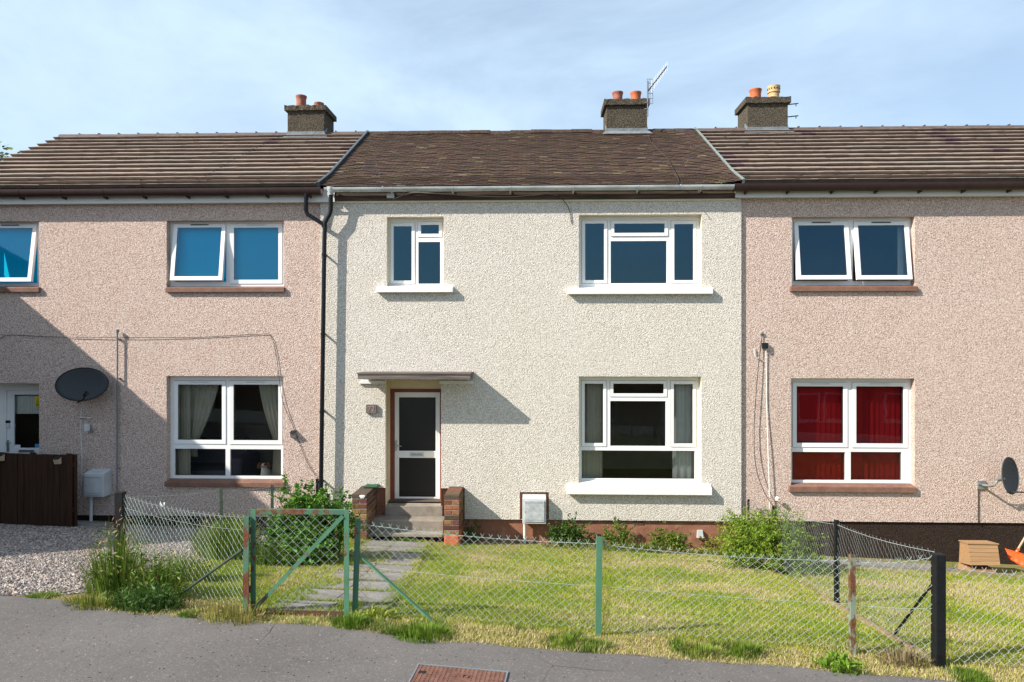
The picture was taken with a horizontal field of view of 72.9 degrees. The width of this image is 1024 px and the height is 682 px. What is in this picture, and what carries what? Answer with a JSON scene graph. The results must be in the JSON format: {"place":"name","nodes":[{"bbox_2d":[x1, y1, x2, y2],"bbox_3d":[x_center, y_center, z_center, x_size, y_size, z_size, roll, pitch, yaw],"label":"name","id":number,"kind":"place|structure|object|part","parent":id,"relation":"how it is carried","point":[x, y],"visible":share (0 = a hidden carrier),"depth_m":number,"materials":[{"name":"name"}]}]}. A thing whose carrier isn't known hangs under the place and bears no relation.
{"place":"outdoors","nodes":[
{"label":"outdoors","id":0,"kind":"place"},
{"bbox_2d":[0,523,285,595],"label":"gravel drive","id":1,"kind":"structure","parent":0,"point":[80,590],"depth_m":9.29,"materials":[{"name":"grey gravel"}]},
{"bbox_2d":[0,452,76,526],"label":"wooden fence","id":2,"kind":"object","parent":1,"relation":"on","point":[37,489],"visible":0.96,"depth_m":11.52,"materials":[{"name":"brown wood"}]},
{"bbox_2d":[0,453,4,460],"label":"solar lamp","id":3,"kind":"object","parent":2,"relation":"attached to","point":[2,456],"visible":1,"depth_m":11.48,"materials":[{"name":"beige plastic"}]},
{"bbox_2d":[53,456,61,463],"bbox_3d":[-7.515,1.971,11.455,0.098,0.126,0.084,0,0,2],"label":"solar lamp","id":4,"kind":"object","parent":2,"relation":"attached to","point":[56,459],"visible":1,"depth_m":11.45,"materials":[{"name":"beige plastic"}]},
{"bbox_2d":[77,520,108,527],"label":"paving slab","id":5,"kind":"structure","parent":1,"relation":"on","point":[84,523],"depth_m":11.77,"materials":[{"name":"grey concrete"}]},
{"bbox_2d":[269,540,429,613],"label":"path","id":6,"kind":"structure","parent":0,"point":[338,593],"depth_m":7.88,"materials":[{"name":"grey concrete"}]},
{"bbox_2d":[0,596,954,681],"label":"pavement","id":7,"kind":"structure","parent":0,"point":[48,640],"depth_m":5.31,"materials":[{"name":"grey asphalt"}]},
{"bbox_2d":[408,663,507,681],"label":"chamber cover","id":8,"kind":"object","parent":7,"relation":"on","point":[422,672],"visible":1,"depth_m":5.06,"materials":[{"name":"red metal"}]},
{"bbox_2d":[0,524,1023,680],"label":"ground","id":9,"kind":"structure","parent":0,"point":[1009,568],"depth_m":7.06,"materials":[{"name":"green plant"}]},
{"bbox_2d":[0,141,19,160],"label":"tree","id":10,"kind":"object","parent":9,"relation":"on","point":[5,154],"visible":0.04,"depth_m":22.16,"materials":[{"name":"green plant"}]},
{"bbox_2d":[60,590,121,610],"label":"weed clump","id":11,"kind":"object","parent":9,"relation":"on","point":[90,601],"visible":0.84,"depth_m":6.09,"materials":[{"name":"green plant"}]},
{"bbox_2d":[65,507,158,597],"bbox_3d":[-3.822,2.033,6.697,0.975,0.880,0.791,0,0,2],"label":"weed clump","id":12,"kind":"object","parent":9,"relation":"on","point":[102,578],"visible":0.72,"depth_m":6.61,"materials":[{"name":"green plant"}]},
{"bbox_2d":[101,581,189,614],"bbox_3d":[-3.257,2.276,6.159,0.803,0.333,0.499,0,0,2],"label":"weed clump","id":13,"kind":"object","parent":9,"relation":"on","point":[145,600],"visible":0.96,"depth_m":6.09,"materials":[{"name":"green plant"}]},
{"bbox_2d":[113,545,194,599],"bbox_3d":[-3.364,2.222,6.586,0.784,0.621,0.603,0,0,2],"label":"weed clump","id":14,"kind":"object","parent":9,"relation":"on","point":[161,577],"visible":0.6,"depth_m":6.55,"materials":[{"name":"green plant"}]},
{"bbox_2d":[114,491,248,614],"bbox_3d":[-3.260,2.132,6.679,2.274,1.202,0.159,0,0,35],"label":"chain link fence","id":15,"kind":"object","parent":9,"relation":"on","point":[120,497],"visible":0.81,"depth_m":6.51,"materials":[{"name":"grey metal"}]},
{"bbox_2d":[249,508,348,615],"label":"garden gate","id":16,"kind":"structure","parent":15,"relation":"attached to","point":[252,532],"depth_m":6.13,"materials":[{"name":"green metal"}]},
{"bbox_2d":[0,94,367,530],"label":"terraced house","id":17,"kind":"structure","parent":9,"relation":"on","point":[104,217],"depth_m":12.24,"materials":[{"name":"pebbledash render"},{"name":"brown concrete tile"},{"name":"white plastic"}]},
{"bbox_2d":[0,229,37,282],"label":"roller blind","id":18,"kind":"object","parent":17,"relation":"attached to","point":[15,245],"depth_m":12.56,"materials":[{"name":"blue fabric"}]},
{"bbox_2d":[0,383,38,453],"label":"front door","id":19,"kind":"structure","parent":17,"relation":"in","point":[24,404],"depth_m":12.67,"materials":[{"name":"white plastic"}]},
{"bbox_2d":[0,222,40,291],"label":"window","id":20,"kind":"structure","parent":17,"relation":"in","point":[4,287],"depth_m":12.37,"materials":[{"name":"white plastic"}]},
{"bbox_2d":[78,402,82,498],"bbox_3d":[-7.630,1.936,12.223,0.291,1.735,0.082,0,0,24],"label":"cable","id":21,"kind":"object","parent":17,"relation":"attached to","point":[81,453],"visible":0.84,"depth_m":12.24,"materials":[{"name":"black plastic"}]},
{"bbox_2d":[55,367,108,402],"bbox_3d":[-7.389,0.758,11.981,0.833,0.599,0.519,0,0,26],"label":"satellite dish","id":22,"kind":"object","parent":17,"relation":"attached to","point":[78,385],"visible":1,"depth_m":12.01,"materials":[{"name":"grey metal"}]},
{"bbox_2d":[84,424,93,432],"bbox_3d":[-7.437,1.539,12.180,0.120,0.175,0.139,0,0,2],"label":"security camera","id":23,"kind":"object","parent":17,"relation":"attached to","point":[88,428],"visible":1,"depth_m":12.18,"materials":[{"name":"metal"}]},
{"bbox_2d":[84,469,111,520],"bbox_3d":[-7.239,2.734,12.115,0.362,0.959,0.256,0,0,2],"label":"meter cabinet","id":24,"kind":"object","parent":17,"relation":"attached to","point":[97,482],"visible":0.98,"depth_m":12.01,"materials":[{"name":"white plastic"}]},
{"bbox_3d":[-7.243,2.497,11.996,0.302,0.339,0.013,0,0,2],"label":"cabinet door","id":25,"kind":"part","parent":24,"relation":"part of","materials":[{"name":"white plastic"}]},
{"bbox_2d":[116,329,120,491],"bbox_3d":[-6.925,1.263,12.190,0.056,2.938,0.087,0,0,2],"label":"conduit","id":26,"kind":"object","parent":17,"relation":"attached to","point":[117,378],"visible":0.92,"depth_m":12.16,"materials":[{"name":"grey plastic"}]},
{"bbox_2d":[0,333,315,475],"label":"cable","id":27,"kind":"object","parent":17,"relation":"attached to","point":[184,337],"visible":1,"depth_m":12.18,"materials":[{"name":"grey plastic"}]},
{"bbox_2d":[177,385,190,474],"bbox_3d":[-5.920,1.565,12.519,0.254,1.904,0.044,0,0,2],"label":"curtain","id":28,"kind":"object","parent":17,"relation":"hanging from","point":[183,461],"visible":0.64,"depth_m":12.51,"materials":[{"name":"white fabric"}]},
{"bbox_2d":[191,385,218,456],"bbox_3d":[-5.598,1.355,12.588,0.610,1.485,0.064,0,0,2],"label":"curtain","id":29,"kind":"object","parent":17,"relation":"hanging from","point":[203,397],"visible":0.66,"depth_m":12.58,"materials":[{"name":"white fabric"}]},
{"bbox_2d":[176,437,259,474],"bbox_3d":[-5.934,2.323,13.327,1.880,0.840,0.950,0,0,2],"label":"sofa","id":30,"kind":"object","parent":17,"relation":"in","point":[213,461],"visible":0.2,"depth_m":13.46,"materials":[{"name":"grey fabric"}]},
{"bbox_2d":[164,376,284,486],"bbox_3d":[-5.032,1.573,12.239,2.130,1.956,0.245,0,0,2],"label":"window","id":31,"kind":"structure","parent":17,"relation":"in","point":[228,442],"depth_m":12.30,"materials":[{"name":"white plastic"}]},
{"bbox_2d":[165,221,284,291],"bbox_3d":[-5.032,-1.495,12.239,2.130,1.283,0.245,0,0,2],"label":"window","id":32,"kind":"structure","parent":17,"relation":"in","point":[228,228],"depth_m":12.27,"materials":[{"name":"white plastic"}]},
{"bbox_2d":[176,228,277,281],"bbox_3d":[-5.126,-1.553,12.455,2.069,1.148,0.043,0,0,2],"label":"roller blind","id":33,"kind":"object","parent":17,"relation":"attached to","point":[256,253],"depth_m":12.43,"materials":[{"name":"blue fabric"}]},
{"bbox_2d":[197,136,282,181],"bbox_3d":[-5.370,-3.602,13.651,0.249,1.838,3.345,0,0,7],"label":"roof cable","id":34,"kind":"object","parent":17,"relation":"attached to","point":[237,157],"visible":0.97,"depth_m":13.87,"materials":[{"name":"black plastic"}]},
{"bbox_2d":[257,462,272,474],"bbox_3d":[-4.404,2.385,12.564,0.224,0.416,0.482,0,0,22],"label":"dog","id":35,"kind":"object","parent":17,"relation":"in","point":[266,469],"visible":0.5,"depth_m":12.43},
{"bbox_2d":[259,385,280,475],"bbox_3d":[-4.343,1.565,12.491,0.483,1.904,0.064,0,0,2],"label":"curtain","id":36,"kind":"object","parent":17,"relation":"hanging from","point":[269,395],"visible":0.41,"depth_m":12.49,"materials":[{"name":"white fabric"}]},
{"bbox_2d":[290,430,296,437],"bbox_3d":[-3.810,1.625,12.081,0.098,0.126,0.099,0,0,2],"label":"solar lamp","id":37,"kind":"object","parent":17,"relation":"attached to","point":[293,433],"visible":1,"depth_m":12.06,"materials":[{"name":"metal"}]},
{"bbox_2d":[304,186,333,493],"bbox_3d":[-3.299,0.015,11.940,0.551,5.291,0.270,0,0,2],"label":"drainpipe","id":38,"kind":"object","parent":17,"relation":"attached to","point":[323,224],"visible":0.97,"depth_m":11.89,"materials":[{"name":"black plastic"}]},
{"bbox_2d":[153,541,216,582],"bbox_3d":[-3.550,2.404,7.519,0.808,0.435,0.567,0,0,2],"label":"weed clump","id":39,"kind":"object","parent":9,"relation":"on","point":[191,564],"visible":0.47,"depth_m":7.48,"materials":[{"name":"green plant"}]},
{"bbox_2d":[126,478,318,567],"bbox_3d":[-3.722,2.546,9.644,0.065,1.840,4.752,0,0,10],"label":"chain link fence","id":40,"kind":"object","parent":9,"relation":"on","point":[221,498],"visible":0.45,"depth_m":9.08,"materials":[{"name":"metal"}]},
{"bbox_2d":[182,507,268,560],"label":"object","id":41,"kind":"object","parent":9,"relation":"on","point":[219,547],"visible":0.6,"depth_m":8.95,"materials":[{"name":"green plant"}]},
{"bbox_2d":[185,593,268,625],"bbox_3d":[-2.422,2.301,5.976,0.768,0.226,0.479,0,0,2],"label":"weed clump","id":42,"kind":"object","parent":9,"relation":"on","point":[231,611],"visible":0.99,"depth_m":5.93,"materials":[{"name":"green plant"}]},
{"bbox_2d":[242,537,301,565],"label":"weed clump","id":43,"kind":"object","parent":9,"relation":"on","point":[265,553],"visible":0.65,"depth_m":8.65,"materials":[{"name":"green plant"}]},
{"bbox_2d":[250,473,368,566],"bbox_3d":[-2.706,2.346,9.218,1.523,1.194,1.389,0,0,2],"label":"bush","id":44,"kind":"object","parent":9,"relation":"on","point":[301,526],"visible":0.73,"depth_m":9.06,"materials":[{"name":"green plant"}]},
{"bbox_2d":[329,609,369,629],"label":"weed clump","id":45,"kind":"object","parent":9,"relation":"on","point":[349,617],"visible":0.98,"depth_m":5.86,"materials":[{"name":"green plant"}]},
{"bbox_2d":[352,486,376,540],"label":"brick wall","id":46,"kind":"structure","parent":9,"relation":"on","point":[364,499],"depth_m":11.41,"materials":[{"name":"brown brick"}]},
{"bbox_2d":[364,484,378,488],"bbox_3d":[-2.413,2.498,11.918,0.220,0.033,0.225,0,0,2],"label":"plastic lid","id":47,"kind":"object","parent":46,"relation":"on","point":[374,486],"visible":1,"depth_m":11.83,"materials":[{"name":"green plastic"}]},
{"bbox_2d":[351,602,399,619],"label":"weed clump","id":48,"kind":"object","parent":9,"relation":"on","point":[372,612],"visible":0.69,"depth_m":6.08,"materials":[{"name":"green plant"}]},
{"bbox_2d":[386,537,423,541],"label":"weed clump","id":49,"kind":"object","parent":9,"relation":"on","point":[403,539],"visible":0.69,"depth_m":11.46,"materials":[{"name":"green plant"}]},
{"bbox_2d":[370,502,443,542],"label":"doorsteps","id":50,"kind":"object","parent":9,"relation":"on","point":[427,516],"visible":0.41,"depth_m":11.72,"materials":[{"name":"concrete"}]},
{"bbox_2d":[388,620,454,643],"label":"weed clump","id":51,"kind":"object","parent":9,"relation":"on","point":[421,627],"visible":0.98,"depth_m":5.69,"materials":[{"name":"green plant"}]},
{"bbox_2d":[444,486,463,544],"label":"brick wall","id":52,"kind":"structure","parent":9,"relation":"on","point":[453,509],"depth_m":11.32,"materials":[{"name":"brown brick"}]},
{"bbox_2d":[463,520,480,542],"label":"plant","id":53,"kind":"object","parent":9,"relation":"on","point":[471,530],"visible":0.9,"depth_m":11.74,"materials":[{"name":"green plant"}]},
{"bbox_2d":[24,589,1023,681],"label":"verge grass","id":54,"kind":"structure","parent":9,"relation":"on","point":[960,673],"depth_m":5.66,"materials":[{"name":"green plant"}]},
{"bbox_2d":[316,90,744,550],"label":"terraced house","id":55,"kind":"structure","parent":9,"relation":"on","point":[475,344],"depth_m":11.99,"materials":[{"name":"beige paint"}]},
{"bbox_2d":[366,404,376,412],"bbox_3d":[-2.434,1.176,12.008,0.182,0.149,0.055,0,0,2],"label":"number plaque","id":56,"kind":"object","parent":55,"relation":"attached to","point":[371,408],"visible":1,"depth_m":11.99,"materials":[{"name":"grey stone"}]},
{"bbox_2d":[387,193,394,197],"bbox_3d":[-2.091,-2.505,11.947,0.126,0.080,0.044,0,0,2],"label":"junction box","id":57,"kind":"object","parent":55,"relation":"attached to","point":[389,195],"visible":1,"depth_m":11.93,"materials":[{"name":"white plastic"}]},
{"bbox_2d":[376,218,452,292],"bbox_3d":[-1.673,-1.505,12.066,1.328,1.334,0.310,0,0,2],"label":"window","id":58,"kind":"structure","parent":55,"relation":"in","point":[413,286],"depth_m":12.15,"materials":[{"name":"white plastic"}]},
{"bbox_2d":[395,392,439,498],"bbox_3d":[-1.698,1.940,12.406,0.927,2.042,0.093,0,0,2],"label":"front door","id":59,"kind":"structure","parent":55,"relation":"in","point":[417,414],"depth_m":12.44,"materials":[{"name":"white plastic"}]},
{"bbox_2d":[391,192,556,200],"bbox_3d":[-0.665,-2.493,11.934,2.892,0.144,0.074,0,0,2],"label":"cable","id":60,"kind":"object","parent":55,"relation":"attached to","point":[470,195],"visible":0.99,"depth_m":11.91,"materials":[{"name":"black plastic"}]},
{"bbox_2d":[522,494,545,543],"bbox_3d":[0.382,3.062,11.885,0.402,0.842,0.216,0,0,2],"label":"meter cabinet","id":61,"kind":"object","parent":55,"relation":"attached to","point":[533,508],"visible":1,"depth_m":11.79,"materials":[{"name":"white plastic"}]},
{"bbox_3d":[0.379,2.895,11.786,0.342,0.362,0.013,0,0,2],"label":"cabinet door","id":62,"kind":"part","parent":61,"relation":"part of","materials":[{"name":"white plastic"}]},
{"bbox_2d":[543,194,571,223],"bbox_3d":[0.769,-2.268,11.867,0.527,0.505,0.053,0,0,-5],"label":"cable","id":63,"kind":"object","parent":55,"relation":"attached to","point":[564,201],"visible":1,"depth_m":11.86,"materials":[{"name":"grey plastic"}]},
{"bbox_2d":[582,384,602,477],"bbox_3d":[1.377,1.565,12.260,0.452,1.904,0.059,0,0,2],"label":"curtain","id":64,"kind":"object","parent":55,"relation":"hanging from","point":[592,463],"visible":0.45,"depth_m":12.26,"materials":[{"name":"white fabric"}]},
{"bbox_2d":[567,376,711,494],"bbox_3d":[2.167,1.599,11.930,2.449,2.022,0.330,0,0,2],"label":"window","id":65,"kind":"structure","parent":55,"relation":"in","point":[597,486],"depth_m":12.02,"materials":[{"name":"white plastic"}]},
{"bbox_2d":[568,216,712,293],"bbox_3d":[2.185,-1.494,11.940,2.453,1.389,0.310,0,0,2],"label":"window","id":66,"kind":"structure","parent":55,"relation":"in","point":[672,286],"depth_m":12.02,"materials":[{"name":"white plastic"}]},
{"bbox_2d":[644,63,667,116],"bbox_3d":[2.973,-5.271,14.376,0.184,0.818,1.350,0,0,-1],"label":"tv aerial","id":67,"kind":"object","parent":55,"relation":"attached to","point":[651,87],"visible":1,"depth_m":15.02,"materials":[{"name":"silver metal"}]},
{"bbox_2d":[648,136,678,184],"bbox_3d":[2.891,-3.499,13.172,0.162,1.805,3.306,0,0,3],"label":"roof cable","id":68,"kind":"object","parent":55,"relation":"attached to","point":[667,158],"visible":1,"depth_m":13.23,"materials":[{"name":"black plastic"}]},
{"bbox_2d":[672,384,693,477],"bbox_3d":[3.076,1.565,12.204,0.497,1.904,0.063,0,0,2],"label":"curtain","id":69,"kind":"object","parent":55,"relation":"hanging from","point":[682,464],"visible":0.45,"depth_m":12.20,"materials":[{"name":"white fabric"}]},
{"bbox_2d":[696,530,702,537],"bbox_3d":[3.218,3.302,11.870,0.108,0.124,0.059,0,0,2],"label":"cable cover","id":70,"kind":"object","parent":55,"relation":"attached to","point":[699,532],"visible":1,"depth_m":11.85,"materials":[{"name":"white plastic"}]},
{"bbox_2d":[538,633,589,649],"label":"weed clump","id":71,"kind":"object","parent":9,"relation":"on","point":[565,642],"visible":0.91,"depth_m":5.65,"materials":[{"name":"green plant"}]},
{"bbox_2d":[545,511,596,547],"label":"plant","id":72,"kind":"object","parent":9,"relation":"on","point":[573,531],"visible":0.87,"depth_m":11.66,"materials":[{"name":"green plant"}]},
{"bbox_2d":[601,516,636,545],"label":"plant","id":73,"kind":"object","parent":9,"relation":"on","point":[623,533],"visible":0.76,"depth_m":11.65,"materials":[{"name":"green plant"}]},
{"bbox_2d":[538,538,715,553],"bbox_3d":[1.920,3.424,11.522,3.073,0.311,0.534,0,0,2],"label":"weed clump","id":74,"kind":"object","parent":9,"relation":"on","point":[632,550],"visible":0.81,"depth_m":11.45,"materials":[{"name":"green plant"}]},
{"bbox_2d":[352,518,931,657],"bbox_3d":[0.963,2.151,5.860,4.837,1.134,0.168,0,0,7],"label":"chain link fence","id":75,"kind":"object","parent":9,"relation":"on","point":[851,582],"visible":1,"depth_m":5.85,"materials":[{"name":"green metal"}]},
{"bbox_2d":[647,520,692,551],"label":"plant","id":76,"kind":"object","parent":9,"relation":"on","point":[678,542],"visible":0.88,"depth_m":11.61,"materials":[{"name":"green plant"}]},
{"bbox_2d":[676,640,726,660],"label":"weed clump","id":77,"kind":"object","parent":9,"relation":"on","point":[696,647],"visible":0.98,"depth_m":5.56,"materials":[{"name":"green plant"}]},
{"bbox_2d":[685,546,729,555],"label":"weed clump","id":78,"kind":"object","parent":9,"relation":"on","point":[711,552],"visible":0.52,"depth_m":11.38,"materials":[{"name":"green plant"}]},
{"bbox_2d":[699,534,729,551],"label":"plant","id":79,"kind":"object","parent":9,"relation":"on","point":[710,544],"visible":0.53,"depth_m":11.60,"materials":[{"name":"green plant"}]},
{"bbox_2d":[720,637,766,660],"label":"weed clump","id":80,"kind":"object","parent":9,"relation":"on","point":[756,649],"visible":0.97,"depth_m":5.58,"materials":[{"name":"green plant"}]},
{"bbox_2d":[707,503,829,575],"bbox_3d":[3.726,2.867,10.110,1.659,1.051,1.190,0,0,29],"label":"bush","id":81,"kind":"object","parent":9,"relation":"on","point":[764,536],"visible":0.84,"depth_m":9.96,"materials":[{"name":"green plant"}]},
{"bbox_2d":[811,648,864,676],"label":"weed clump","id":82,"kind":"object","parent":9,"relation":"on","point":[836,662],"visible":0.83,"depth_m":5.40,"materials":[{"name":"green plant"}]},
{"bbox_2d":[747,499,934,655],"bbox_3d":[3.667,2.736,8.663,0.104,2.142,6.250,0,0,6],"label":"chain link fence","id":83,"kind":"object","parent":9,"relation":"on","point":[837,543],"visible":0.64,"depth_m":7.50,"materials":[{"name":"metal"}]},
{"bbox_2d":[697,84,1023,564],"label":"terraced house","id":84,"kind":"structure","parent":9,"relation":"on","point":[829,299],"depth_m":11.82,"materials":[{"name":"pink concrete"}]},
{"bbox_2d":[754,334,772,505],"bbox_3d":[4.314,1.367,11.797,0.395,2.999,0.094,0,0,11],"label":"cable","id":85,"kind":"object","parent":84,"relation":"attached to","point":[754,420],"visible":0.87,"depth_m":11.81,"materials":[{"name":"grey plastic"}]},
{"bbox_2d":[762,343,767,348],"bbox_3d":[4.315,0.083,11.827,0.092,0.103,0.074,0,0,2],"label":"junction box","id":86,"kind":"object","parent":84,"relation":"attached to","point":[765,345],"visible":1,"depth_m":11.80,"materials":[{"name":"grey plastic"}]},
{"bbox_2d":[765,349,769,509],"bbox_3d":[4.362,1.523,11.815,0.037,2.830,0.082,0,0,-40],"label":"cable","id":87,"kind":"object","parent":84,"relation":"attached to","point":[767,428],"visible":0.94,"depth_m":11.82,"materials":[{"name":"white plastic"}]},
{"bbox_2d":[792,386,901,479],"bbox_3d":[5.917,1.564,12.093,2.019,1.823,0.065,0,0,2],"label":"vertical blind","id":88,"kind":"object","parent":84,"relation":"attached to","point":[878,414],"visible":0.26,"depth_m":12.10,"materials":[{"name":"red fabric"}]},
{"bbox_2d":[789,378,915,492],"bbox_3d":[5.795,1.593,11.884,2.140,1.954,0.245,0,0,2],"label":"window","id":89,"kind":"structure","parent":84,"relation":"in","point":[848,445],"depth_m":11.93,"materials":[{"name":"white plastic"}]},
{"bbox_2d":[790,218,917,291],"bbox_3d":[5.812,-1.490,11.883,2.127,1.293,0.245,0,0,2],"label":"window","id":90,"kind":"structure","parent":84,"relation":"in","point":[850,225],"depth_m":11.90,"materials":[{"name":"white plastic"}]},
{"bbox_2d":[897,226,905,280],"bbox_3d":[6.843,-1.541,12.080,0.252,1.178,0.044,0,0,2],"label":"curtain","id":91,"kind":"object","parent":84,"relation":"hanging from","point":[901,267],"visible":0.32,"depth_m":12.09,"materials":[{"name":"fabric"}]},
{"bbox_2d":[978,484,993,522],"bbox_3d":[7.964,2.670,11.583,0.034,0.822,0.359,0,0,-25],"label":"cable","id":92,"kind":"object","parent":84,"relation":"attached to","point":[978,502],"visible":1,"depth_m":11.73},
{"bbox_2d":[977,457,1023,494],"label":"satellite dish","id":93,"kind":"object","parent":84,"relation":"attached to","point":[1009,478],"visible":1,"depth_m":11.46,"materials":[{"name":"metal"}]},
{"bbox_2d":[875,642,934,670],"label":"weed clump","id":94,"kind":"object","parent":9,"relation":"on","point":[903,658],"visible":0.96,"depth_m":5.53,"materials":[{"name":"beige plant"}]},
{"bbox_2d":[893,552,1023,668],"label":"chain link fence","id":95,"kind":"object","parent":9,"relation":"on","point":[938,587],"visible":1,"depth_m":5.49,"materials":[{"name":"metal"}]},
{"bbox_2d":[958,540,999,572],"bbox_3d":[7.306,3.402,10.852,0.507,0.548,0.409,0,0,2],"label":"wooden box","id":96,"kind":"object","parent":9,"relation":"on","point":[979,555],"visible":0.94,"depth_m":10.72,"materials":[{"name":"brown wood"}]},
{"bbox_2d":[1005,538,1023,566],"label":"snow shovel","id":97,"kind":"object","parent":9,"relation":"on","point":[1016,556],"visible":1,"depth_m":10.87,"materials":[{"name":"orange plastic"}]},
{"bbox_2d":[0,0,1023,186],"label":"sky","id":98,"kind":"structure","parent":0,"point":[67,66],"materials":[{"name":"blue"}]},
{"bbox_2d":[803,558,957,571],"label":"slab path","id":99,"kind":"structure","parent":0,"point":[868,565],"depth_m":10.78,"materials":[{"name":"grey concrete"}]}
]}

